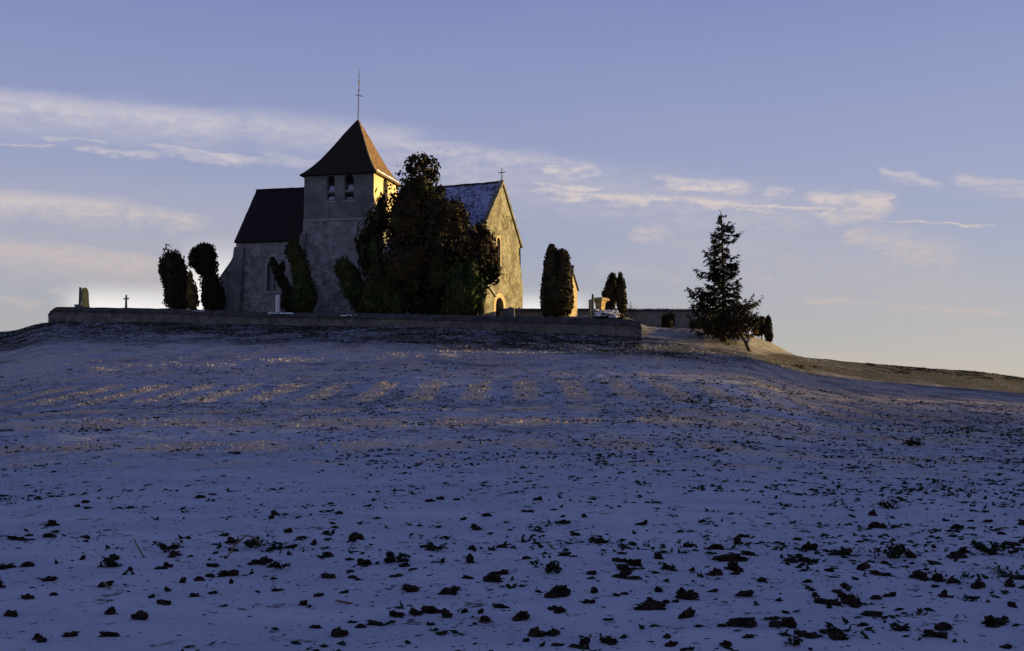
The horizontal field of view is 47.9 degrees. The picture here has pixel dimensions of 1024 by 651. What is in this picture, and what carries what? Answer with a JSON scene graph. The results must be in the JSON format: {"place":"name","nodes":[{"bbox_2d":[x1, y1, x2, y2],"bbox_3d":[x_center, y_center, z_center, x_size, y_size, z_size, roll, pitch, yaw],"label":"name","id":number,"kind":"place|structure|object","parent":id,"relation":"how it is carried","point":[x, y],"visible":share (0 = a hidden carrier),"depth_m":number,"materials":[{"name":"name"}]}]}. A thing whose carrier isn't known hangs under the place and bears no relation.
{"place":"outdoors","nodes":[
{"label":"outdoors","id":0,"kind":"place"},
{"bbox_2d":[0,315,1023,650],"bbox_3d":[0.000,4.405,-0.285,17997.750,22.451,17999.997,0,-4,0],"label":"field","id":1,"kind":"structure","parent":0,"point":[250,613],"depth_m":16.79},
{"bbox_2d":[0,563,16,569],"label":"soil clod","id":2,"kind":"object","parent":1,"relation":"on","point":[7,566],"visible":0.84,"depth_m":10.37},
{"bbox_2d":[3,610,18,616],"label":"soil clod","id":3,"kind":"object","parent":1,"relation":"on","point":[14,613],"visible":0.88,"depth_m":8.22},
{"bbox_2d":[44,519,59,526],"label":"soil clod","id":4,"kind":"object","parent":1,"relation":"on","point":[50,522],"visible":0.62,"depth_m":13.26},
{"bbox_2d":[62,631,77,636],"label":"soil clod","id":5,"kind":"object","parent":1,"relation":"on","point":[71,634],"visible":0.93,"depth_m":7.62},
{"bbox_2d":[74,287,89,306],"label":"grave monument","id":6,"kind":"object","parent":1,"relation":"on","point":[84,296],"visible":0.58,"depth_m":102.47,"materials":[{"name":"grey stone"}]},
{"bbox_2d":[97,555,120,566],"bbox_3d":[-3.625,2.128,10.338,0.201,0.110,0.170,3,-5,-36],"label":"weed","id":7,"kind":"object","parent":1,"relation":"on","point":[110,562],"visible":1,"depth_m":10.33,"materials":[{"name":"green plant"}]},
{"bbox_2d":[98,631,120,636],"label":"soil clod","id":8,"kind":"object","parent":1,"relation":"on","point":[109,634],"visible":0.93,"depth_m":7.59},
{"bbox_2d":[104,606,117,614],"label":"soil clod","id":9,"kind":"object","parent":1,"relation":"on","point":[111,610],"visible":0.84,"depth_m":8.31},
{"bbox_2d":[131,610,148,619],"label":"soil clod","id":10,"kind":"object","parent":1,"relation":"on","point":[139,615],"visible":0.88,"depth_m":8.11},
{"bbox_2d":[156,599,171,605],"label":"soil clod","id":11,"kind":"object","parent":1,"relation":"on","point":[163,602],"visible":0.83,"depth_m":8.67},
{"bbox_2d":[151,540,182,552],"bbox_3d":[-3.333,2.129,11.119,0.285,0.122,0.189,2,-4,-26],"label":"weed","id":12,"kind":"object","parent":1,"relation":"on","point":[162,546],"visible":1,"depth_m":11.11,"materials":[{"name":"green plant"}]},
{"bbox_2d":[157,243,188,309],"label":"yew tree","id":13,"kind":"object","parent":1,"relation":"on","point":[172,270],"visible":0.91,"depth_m":103.86,"materials":[{"name":"green plant"}]},
{"bbox_2d":[186,269,199,308],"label":"golden cypress","id":14,"kind":"object","parent":1,"relation":"on","point":[192,297],"visible":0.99,"depth_m":102.15,"materials":[{"name":"green plant"}]},
{"bbox_2d":[187,242,226,309],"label":"yew tree","id":15,"kind":"object","parent":1,"relation":"on","point":[202,261],"visible":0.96,"depth_m":101.45,"materials":[{"name":"green plant"}]},
{"bbox_2d":[216,569,239,576],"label":"soil clod","id":16,"kind":"object","parent":1,"relation":"on","point":[233,572],"visible":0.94,"depth_m":9.91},
{"bbox_2d":[226,535,260,557],"bbox_3d":[-2.545,2.094,10.944,0.337,0.216,0.054,2,-4,-26],"label":"dry stalk","id":17,"kind":"object","parent":1,"relation":"on","point":[238,542],"visible":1,"depth_m":10.91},
{"bbox_2d":[244,535,265,548],"bbox_3d":[-2.559,2.152,11.486,0.176,0.153,0.271,3,-5,-39],"label":"weed","id":18,"kind":"object","parent":1,"relation":"on","point":[250,543],"visible":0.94,"depth_m":11.44,"materials":[{"name":"green plant"}]},
{"bbox_2d":[247,558,267,564],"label":"soil clod","id":19,"kind":"object","parent":1,"relation":"on","point":[259,561],"visible":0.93,"depth_m":10.49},
{"bbox_2d":[275,295,279,311],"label":"white gravestone","id":20,"kind":"object","parent":1,"relation":"on","point":[277,305],"visible":0.45,"depth_m":97.24,"materials":[{"name":"stone"}]},
{"bbox_2d":[269,542,286,549],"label":"weed","id":21,"kind":"object","parent":1,"relation":"on","point":[279,547],"visible":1,"depth_m":11.29,"materials":[{"name":"green plant"}]},
{"bbox_2d":[270,560,290,568],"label":"weed","id":22,"kind":"object","parent":1,"relation":"on","point":[277,565],"visible":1,"depth_m":10.21,"materials":[{"name":"green plant"}]},
{"bbox_2d":[269,256,293,312],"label":"yew tree","id":23,"kind":"object","parent":1,"relation":"on","point":[281,278],"visible":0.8,"depth_m":98.18,"materials":[{"name":"green plant"}]},
{"bbox_2d":[284,239,317,312],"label":"yew tree","id":24,"kind":"object","parent":1,"relation":"on","point":[303,297],"visible":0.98,"depth_m":97.43,"materials":[{"name":"green plant"}]},
{"bbox_2d":[320,573,335,578],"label":"soil clod","id":25,"kind":"object","parent":1,"relation":"on","point":[328,576],"visible":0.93,"depth_m":9.86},
{"bbox_2d":[331,627,348,637],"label":"soil clod","id":26,"kind":"object","parent":1,"relation":"on","point":[338,632],"visible":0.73,"depth_m":7.53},
{"bbox_2d":[48,307,641,336],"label":"churchyard wall","id":27,"kind":"structure","parent":1,"relation":"on","point":[599,326],"depth_m":90.24,"materials":[{"name":"stone"}]},
{"bbox_2d":[334,255,366,312],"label":"yew tree","id":28,"kind":"object","parent":1,"relation":"on","point":[346,271],"visible":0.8,"depth_m":94.27,"materials":[{"name":"green plant"}]},
{"bbox_2d":[356,558,371,565],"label":"soil clod","id":29,"kind":"object","parent":1,"relation":"on","point":[361,561],"visible":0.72,"depth_m":10.49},
{"bbox_2d":[220,75,522,315],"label":"church","id":30,"kind":"structure","parent":1,"relation":"on","point":[318,216],"depth_m":101.95,"materials":[{"name":"stone"}]},
{"bbox_2d":[264,253,280,292],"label":"window frame","id":31,"kind":"structure","parent":30,"relation":"in","point":[273,287],"depth_m":103.15,"materials":[{"name":"stone"}]},
{"bbox_2d":[325,185,335,202],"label":"belfry window","id":32,"kind":"structure","parent":30,"relation":"in","point":[331,188],"depth_m":102.05,"materials":[{"name":"stone"}]},
{"bbox_2d":[343,184,354,201],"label":"belfry window","id":33,"kind":"structure","parent":30,"relation":"in","point":[350,187],"depth_m":101.68,"materials":[{"name":"stone"}]},
{"bbox_2d":[354,188,389,312],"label":"feathery cypress","id":34,"kind":"object","parent":1,"relation":"on","point":[363,241],"visible":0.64,"depth_m":94.28,"materials":[{"name":"green plant"}]},
{"bbox_2d":[360,235,387,313],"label":"columnar cypress","id":35,"kind":"object","parent":1,"relation":"on","point":[371,299],"visible":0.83,"depth_m":92.45,"materials":[{"name":"green plant"}]},
{"bbox_2d":[366,619,382,625],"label":"soil clod","id":36,"kind":"object","parent":1,"relation":"on","point":[375,623],"visible":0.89,"depth_m":7.97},
{"bbox_2d":[389,610,405,617],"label":"soil clod","id":37,"kind":"object","parent":1,"relation":"on","point":[393,613],"visible":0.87,"depth_m":8.16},
{"bbox_2d":[385,551,410,562],"bbox_3d":[-1.048,2.126,10.582,0.230,0.121,0.218,0,-4,0],"label":"weed","id":38,"kind":"object","parent":1,"relation":"on","point":[390,555],"visible":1,"depth_m":10.57,"materials":[{"name":"green plant"}]},
{"bbox_2d":[369,151,441,313],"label":"evergreen tree","id":39,"kind":"object","parent":1,"relation":"on","point":[402,225],"visible":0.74,"depth_m":92.02,"materials":[{"name":"green plant"}]},
{"bbox_2d":[408,608,422,615],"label":"soil clod","id":40,"kind":"object","parent":1,"relation":"on","point":[413,611],"visible":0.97,"depth_m":8.24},
{"bbox_2d":[421,605,441,613],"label":"soil clod","id":41,"kind":"object","parent":1,"relation":"on","point":[425,609],"visible":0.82,"depth_m":8.27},
{"bbox_2d":[426,541,448,550],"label":"weed","id":42,"kind":"object","parent":1,"relation":"on","point":[432,545],"visible":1,"depth_m":11.31,"materials":[{"name":"green plant"}]},
{"bbox_2d":[441,608,452,617],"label":"soil clod","id":43,"kind":"object","parent":1,"relation":"on","point":[445,613],"visible":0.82,"depth_m":8.12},
{"bbox_2d":[417,184,478,314],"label":"evergreen tree","id":44,"kind":"object","parent":1,"relation":"on","point":[448,232],"visible":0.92,"depth_m":91.25,"materials":[{"name":"green plant"}]},
{"bbox_2d":[438,585,460,594],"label":"soil clod","id":45,"kind":"object","parent":1,"relation":"on","point":[452,590],"visible":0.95,"depth_m":8.97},
{"bbox_2d":[444,256,486,315],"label":"columnar cypress","id":46,"kind":"object","parent":1,"relation":"on","point":[465,291],"visible":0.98,"depth_m":90.38,"materials":[{"name":"green plant"}]},
{"bbox_2d":[465,553,475,562],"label":"soil clod","id":47,"kind":"object","parent":1,"relation":"on","point":[469,558],"visible":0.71,"depth_m":10.66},
{"bbox_2d":[459,219,502,314],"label":"evergreen tree","id":48,"kind":"object","parent":1,"relation":"on","point":[489,266],"visible":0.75,"depth_m":92.11,"materials":[{"name":"green plant"}]},
{"bbox_2d":[0,341,974,475],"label":"stubble","id":49,"kind":"object","parent":1,"relation":"on","point":[584,392],"visible":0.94,"depth_m":43.57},
{"bbox_2d":[483,573,502,582],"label":"soil clod","id":50,"kind":"object","parent":1,"relation":"on","point":[490,577],"visible":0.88,"depth_m":9.46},
{"bbox_2d":[0,363,1023,650],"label":"field weeds","id":51,"kind":"object","parent":1,"relation":"on","point":[702,487],"visible":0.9,"depth_m":19.51,"materials":[{"name":"brown plant"}]},
{"bbox_2d":[0,388,1023,650],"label":"soil crumbs","id":52,"kind":"object","parent":1,"relation":"on","point":[532,524],"visible":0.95,"depth_m":12.93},
{"bbox_2d":[0,321,1023,381],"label":"rough grass","id":53,"kind":"structure","parent":1,"relation":"on","point":[414,342],"depth_m":86.11,"materials":[{"name":"brown plant"}]},
{"bbox_2d":[512,610,529,620],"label":"soil clod","id":54,"kind":"object","parent":1,"relation":"on","point":[522,615],"visible":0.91,"depth_m":8.07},
{"bbox_2d":[528,626,546,637],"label":"soil clod","id":55,"kind":"object","parent":1,"relation":"on","point":[536,632],"visible":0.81,"depth_m":7.46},
{"bbox_2d":[529,559,561,573],"bbox_3d":[0.314,2.048,9.784,0.299,0.123,0.213,3,-5,-41],"label":"weed","id":56,"kind":"object","parent":1,"relation":"on","point":[551,566],"visible":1,"depth_m":9.78,"materials":[{"name":"green plant"}]},
{"bbox_2d":[546,627,560,636],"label":"soil clod","id":57,"kind":"object","parent":1,"relation":"on","point":[552,632],"visible":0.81,"depth_m":7.51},
{"bbox_2d":[539,243,573,317],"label":"columnar cypress","id":58,"kind":"object","parent":1,"relation":"on","point":[556,296],"visible":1,"depth_m":88.43,"materials":[{"name":"green plant"}]},
{"bbox_2d":[544,585,570,597],"bbox_3d":[0.361,2.077,8.877,0.251,0.168,0.125,6,3,-28],"label":"soil clod","id":59,"kind":"object","parent":1,"relation":"on","point":[556,591],"visible":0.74,"depth_m":8.86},
{"bbox_2d":[551,265,578,316],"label":"grave chapel","id":60,"kind":"structure","parent":1,"relation":"on","point":[575,290],"depth_m":94.13,"materials":[{"name":"stone"}]},
{"bbox_2d":[579,637,589,644],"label":"soil clod","id":61,"kind":"object","parent":1,"relation":"on","point":[584,640],"visible":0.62,"depth_m":7.32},
{"bbox_2d":[591,297,609,311],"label":"gravestone","id":62,"kind":"object","parent":1,"relation":"on","point":[600,302],"visible":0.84,"depth_m":88.03,"materials":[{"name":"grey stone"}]},
{"bbox_2d":[499,308,708,328],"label":"churchyard wall","id":63,"kind":"structure","parent":1,"relation":"on","point":[650,317],"depth_m":98.24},
{"bbox_2d":[599,636,617,645],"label":"soil clod","id":64,"kind":"object","parent":1,"relation":"on","point":[609,640],"visible":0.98,"depth_m":7.37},
{"bbox_2d":[601,272,616,312],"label":"columnar cypress","id":65,"kind":"object","parent":1,"relation":"on","point":[609,291],"visible":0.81,"depth_m":92.00,"materials":[{"name":"green plant"}]},
{"bbox_2d":[594,309,626,318],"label":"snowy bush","id":66,"kind":"object","parent":1,"relation":"on","point":[603,314],"visible":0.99,"depth_m":85.73,"materials":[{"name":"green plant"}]},
{"bbox_2d":[615,271,627,314],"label":"columnar cypress","id":67,"kind":"object","parent":1,"relation":"on","point":[621,297],"visible":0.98,"depth_m":91.59,"materials":[{"name":"green plant"}]},
{"bbox_2d":[615,564,629,570],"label":"soil clod","id":68,"kind":"object","parent":1,"relation":"on","point":[620,567],"visible":0.67,"depth_m":10.12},
{"bbox_2d":[625,559,643,566],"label":"soil clod","id":69,"kind":"object","parent":1,"relation":"on","point":[634,562],"visible":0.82,"depth_m":10.31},
{"bbox_2d":[632,604,654,610],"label":"soil clod","id":70,"kind":"object","parent":1,"relation":"on","point":[646,607],"visible":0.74,"depth_m":8.35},
{"bbox_2d":[637,599,667,606],"bbox_3d":[1.060,2.098,8.588,0.292,0.111,0.098,14,4,-22],"label":"soil clod","id":71,"kind":"object","parent":1,"relation":"on","point":[654,602],"visible":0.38,"depth_m":8.55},
{"bbox_2d":[658,562,677,570],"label":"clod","id":72,"kind":"object","parent":1,"relation":"on","point":[672,568],"visible":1,"depth_m":10.18,"materials":[{"name":"brown soil"}]},
{"bbox_2d":[661,312,675,327],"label":"bush","id":73,"kind":"object","parent":1,"relation":"on","point":[668,319],"visible":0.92,"depth_m":95.48,"materials":[{"name":"green plant"}]},
{"bbox_2d":[664,640,678,646],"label":"soil clod","id":74,"kind":"object","parent":1,"relation":"on","point":[670,643],"visible":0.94,"depth_m":7.31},
{"bbox_2d":[674,587,687,599],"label":"soil clod","id":75,"kind":"object","parent":1,"relation":"on","point":[680,591],"visible":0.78,"depth_m":8.86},
{"bbox_2d":[678,607,695,618],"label":"soil clod","id":76,"kind":"object","parent":1,"relation":"on","point":[688,612],"visible":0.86,"depth_m":8.07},
{"bbox_2d":[680,589,698,599],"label":"soil clod","id":77,"kind":"object","parent":1,"relation":"on","point":[690,594],"visible":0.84,"depth_m":8.83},
{"bbox_2d":[706,543,724,549],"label":"soil clod","id":78,"kind":"object","parent":1,"relation":"on","point":[714,546],"visible":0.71,"depth_m":11.54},
{"bbox_2d":[709,567,722,575],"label":"soil clod","id":79,"kind":"object","parent":1,"relation":"on","point":[716,572],"visible":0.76,"depth_m":10.06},
{"bbox_2d":[684,210,762,341],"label":"spruce tree","id":80,"kind":"object","parent":1,"relation":"on","point":[727,273],"visible":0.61,"depth_m":82.02,"materials":[{"name":"green plant"}]},
{"bbox_2d":[695,302,763,351],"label":"thorn tree","id":81,"kind":"object","parent":1,"relation":"on","point":[732,325],"visible":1,"depth_m":77.92,"materials":[{"name":"green plant"}]},
{"bbox_2d":[710,553,748,561],"bbox_3d":[2.027,2.188,10.790,0.390,0.131,0.180,-10,-1,-14],"label":"soil clod","id":82,"kind":"object","parent":1,"relation":"on","point":[731,557],"visible":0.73,"depth_m":10.73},
{"bbox_2d":[724,559,743,571],"bbox_3d":[1.983,2.175,10.285,0.206,0.164,0.110,9,7,34],"label":"soil clod","id":83,"kind":"object","parent":1,"relation":"on","point":[733,566],"visible":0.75,"depth_m":10.26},
{"bbox_2d":[725,618,742,626],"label":"soil clod","id":84,"kind":"object","parent":1,"relation":"on","point":[734,622],"visible":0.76,"depth_m":7.79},
{"bbox_2d":[735,590,754,596],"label":"soil clod","id":85,"kind":"object","parent":1,"relation":"on","point":[745,593],"visible":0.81,"depth_m":8.98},
{"bbox_2d":[740,617,757,627],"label":"soil clod","id":86,"kind":"object","parent":1,"relation":"on","point":[749,622],"visible":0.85,"depth_m":7.79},
{"bbox_2d":[751,316,764,338],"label":"bush","id":87,"kind":"object","parent":1,"relation":"on","point":[760,329],"visible":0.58,"depth_m":92.39,"materials":[{"name":"green plant"}]},
{"bbox_2d":[763,315,772,341],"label":"columnar cypress","id":88,"kind":"object","parent":1,"relation":"on","point":[768,330],"visible":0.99,"depth_m":91.98,"materials":[{"name":"green plant"}]},
{"bbox_2d":[768,620,783,627],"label":"soil clod","id":89,"kind":"object","parent":1,"relation":"on","point":[775,623],"visible":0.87,"depth_m":7.77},
{"bbox_2d":[778,616,797,628],"bbox_3d":[1.881,2.041,7.816,0.157,0.135,0.101,-1,-4,12],"label":"soil clod","id":90,"kind":"object","parent":1,"relation":"on","point":[789,622],"visible":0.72,"depth_m":7.80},
{"bbox_2d":[782,635,803,645],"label":"weed","id":91,"kind":"object","parent":1,"relation":"on","point":[796,641],"visible":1,"depth_m":7.32,"materials":[{"name":"green plant"}]},
{"bbox_2d":[794,630,823,637],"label":"soil clod","id":92,"kind":"object","parent":1,"relation":"on","point":[804,633],"visible":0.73,"depth_m":7.58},
{"bbox_2d":[801,541,817,549],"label":"soil clod","id":93,"kind":"object","parent":1,"relation":"on","point":[808,544],"visible":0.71,"depth_m":11.63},
{"bbox_2d":[818,625,838,634],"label":"weed","id":94,"kind":"object","parent":1,"relation":"on","point":[829,630],"visible":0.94,"depth_m":7.69,"materials":[{"name":"green plant"}]},
{"bbox_2d":[828,633,849,640],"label":"soil clod","id":95,"kind":"object","parent":1,"relation":"on","point":[835,637],"visible":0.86,"depth_m":7.51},
{"bbox_2d":[827,548,851,555],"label":"soil clod","id":96,"kind":"object","parent":1,"relation":"on","point":[847,551],"visible":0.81,"depth_m":11.18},
{"bbox_2d":[840,594,861,605],"bbox_3d":[2.627,2.145,8.883,0.198,0.136,0.114,13,7,17],"label":"soil clod","id":97,"kind":"object","parent":1,"relation":"on","point":[848,599],"visible":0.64,"depth_m":8.86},
{"bbox_2d":[856,562,870,569],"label":"soil clod","id":98,"kind":"object","parent":1,"relation":"on","point":[863,566],"visible":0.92,"depth_m":10.41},
{"bbox_2d":[859,611,882,616],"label":"soil clod","id":99,"kind":"object","parent":1,"relation":"on","point":[874,613],"visible":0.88,"depth_m":8.36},
{"bbox_2d":[867,570,891,575],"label":"soil clod","id":100,"kind":"object","parent":1,"relation":"on","point":[875,572],"visible":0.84,"depth_m":10.23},
{"bbox_2d":[877,501,895,508],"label":"weed","id":101,"kind":"object","parent":1,"relation":"on","point":[884,505],"visible":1,"depth_m":15.76,"materials":[{"name":"green plant"}]},
{"bbox_2d":[873,544,911,558],"bbox_3d":[3.647,2.159,11.018,0.354,0.156,0.248,2,-4,-24],"label":"weed","id":102,"kind":"object","parent":1,"relation":"on","point":[897,550],"visible":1,"depth_m":11.01,"materials":[{"name":"green plant"}]},
{"bbox_2d":[893,626,910,630],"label":"soil clod","id":103,"kind":"object","parent":1,"relation":"on","point":[900,628],"visible":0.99,"depth_m":7.76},
{"bbox_2d":[901,436,921,445],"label":"weed","id":104,"kind":"object","parent":1,"relation":"on","point":[910,442],"visible":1,"depth_m":29.79,"materials":[{"name":"green plant"}]},
{"bbox_2d":[912,570,929,580],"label":"soil clod","id":105,"kind":"object","parent":1,"relation":"on","point":[920,575],"visible":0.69,"depth_m":9.93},
{"bbox_2d":[923,629,948,638],"bbox_3d":[2.807,2.050,7.628,0.190,0.084,0.102,14,10,1],"label":"soil clod","id":106,"kind":"object","parent":1,"relation":"on","point":[933,633],"visible":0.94,"depth_m":7.60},
{"bbox_2d":[934,622,952,631],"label":"soil clod","id":107,"kind":"object","parent":1,"relation":"on","point":[942,626],"visible":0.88,"depth_m":7.86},
{"bbox_2d":[945,577,961,583],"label":"soil clod","id":108,"kind":"object","parent":1,"relation":"on","point":[952,580],"visible":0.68,"depth_m":9.76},
{"bbox_2d":[945,551,967,558],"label":"soil clod","id":109,"kind":"object","parent":1,"relation":"on","point":[955,555],"visible":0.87,"depth_m":11.21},
{"bbox_2d":[971,580,985,588],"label":"soil clod","id":110,"kind":"object","parent":1,"relation":"on","point":[978,584],"visible":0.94,"depth_m":9.48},
{"bbox_2d":[970,539,1013,554],"bbox_3d":[4.760,2.211,11.471,0.425,0.169,0.250,2,-4,-22],"label":"weed","id":111,"kind":"object","parent":1,"relation":"on","point":[981,546],"visible":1,"depth_m":11.45,"materials":[{"name":"green plant"}]},
{"bbox_2d":[983,615,1006,627],"bbox_3d":[3.355,2.071,7.994,0.226,0.132,0.138,7,-2,-23],"label":"soil clod","id":112,"kind":"object","parent":1,"relation":"on","point":[991,621],"visible":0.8,"depth_m":7.95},
{"bbox_2d":[1008,574,1023,579],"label":"soil clod","id":113,"kind":"object","parent":1,"relation":"on","point":[1017,577],"visible":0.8,"depth_m":10.01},
{"bbox_2d":[0,0,1023,376],"label":"sky","id":114,"kind":"structure","parent":0,"point":[867,156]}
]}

